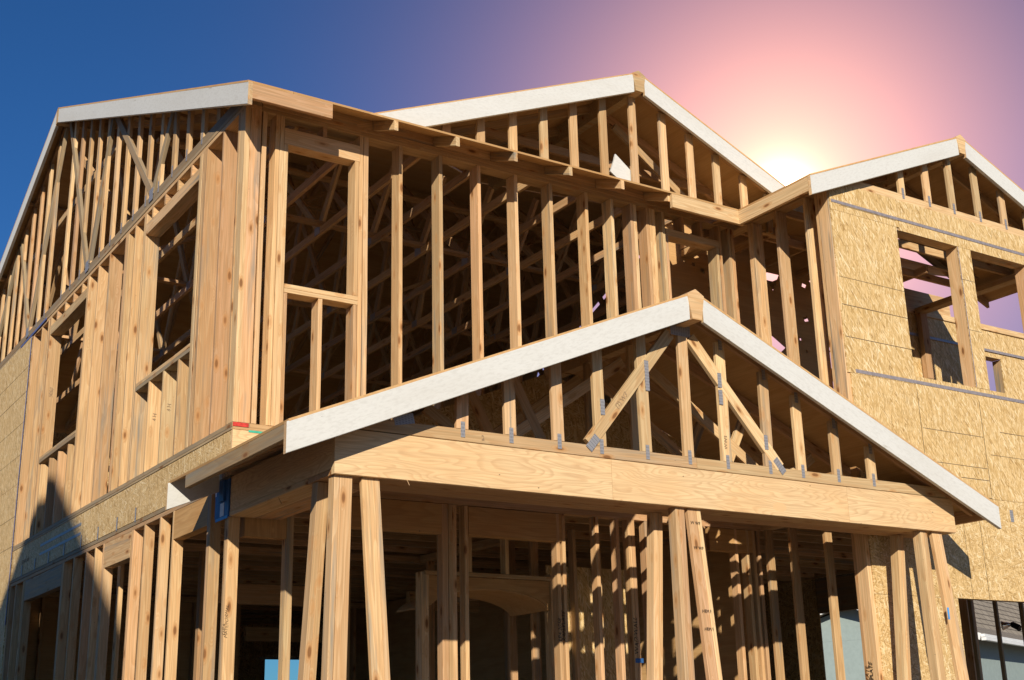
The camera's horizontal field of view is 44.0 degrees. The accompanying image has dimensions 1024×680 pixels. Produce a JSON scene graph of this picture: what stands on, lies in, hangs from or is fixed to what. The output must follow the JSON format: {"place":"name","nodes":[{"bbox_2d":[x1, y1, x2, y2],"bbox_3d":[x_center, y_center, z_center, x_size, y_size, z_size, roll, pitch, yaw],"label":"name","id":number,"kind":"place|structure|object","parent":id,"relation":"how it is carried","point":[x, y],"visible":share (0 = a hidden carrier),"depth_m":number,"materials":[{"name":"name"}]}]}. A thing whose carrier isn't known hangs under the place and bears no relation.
{"place":"outdoors","nodes":[
{"label":"outdoors","id":0,"kind":"place"},
{"bbox_2d":[0,71,1023,679],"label":"framed house","id":1,"kind":"structure","parent":0,"point":[274,361],"depth_m":12.16,"materials":[{"name":"brown wood"}]},
{"bbox_2d":[609,154,630,180],"bbox_3d":[1.092,-1.720,12.783,0.270,0.310,0.020,10,-20,-32],"label":"board offcut","id":2,"kind":"object","parent":1,"relation":"attached to","point":[619,168],"visible":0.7,"depth_m":12.77,"materials":[{"name":"white wood"}]},
{"bbox_2d":[1000,621,1021,630],"bbox_3d":[5.697,3.266,14.473,0.224,0.123,0.106,-10,-19,26],"label":"flood lamp","id":3,"kind":"object","parent":1,"relation":"attached to","point":[1006,625],"visible":1,"depth_m":14.47,"materials":[{"name":"black metal"}]},
{"bbox_2d":[0,0,1023,679],"label":"sky","id":4,"kind":"structure","parent":0,"point":[801,88],"materials":[{"name":"blue"}]},
{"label":"ground","id":5,"kind":"structure","parent":0,"visible":0},
{"bbox_2d":[820,610,1023,679],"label":"neighbouring house","id":6,"kind":"structure","parent":5,"relation":"on","point":[1013,646],"depth_m":36.89,"materials":[{"name":"grey paint"}]},
{"bbox_2d":[973,600,1023,635],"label":"roof","id":7,"kind":"structure","parent":6,"relation":"attached to","point":[1007,611],"depth_m":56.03,"materials":[{"name":"grey paint"}]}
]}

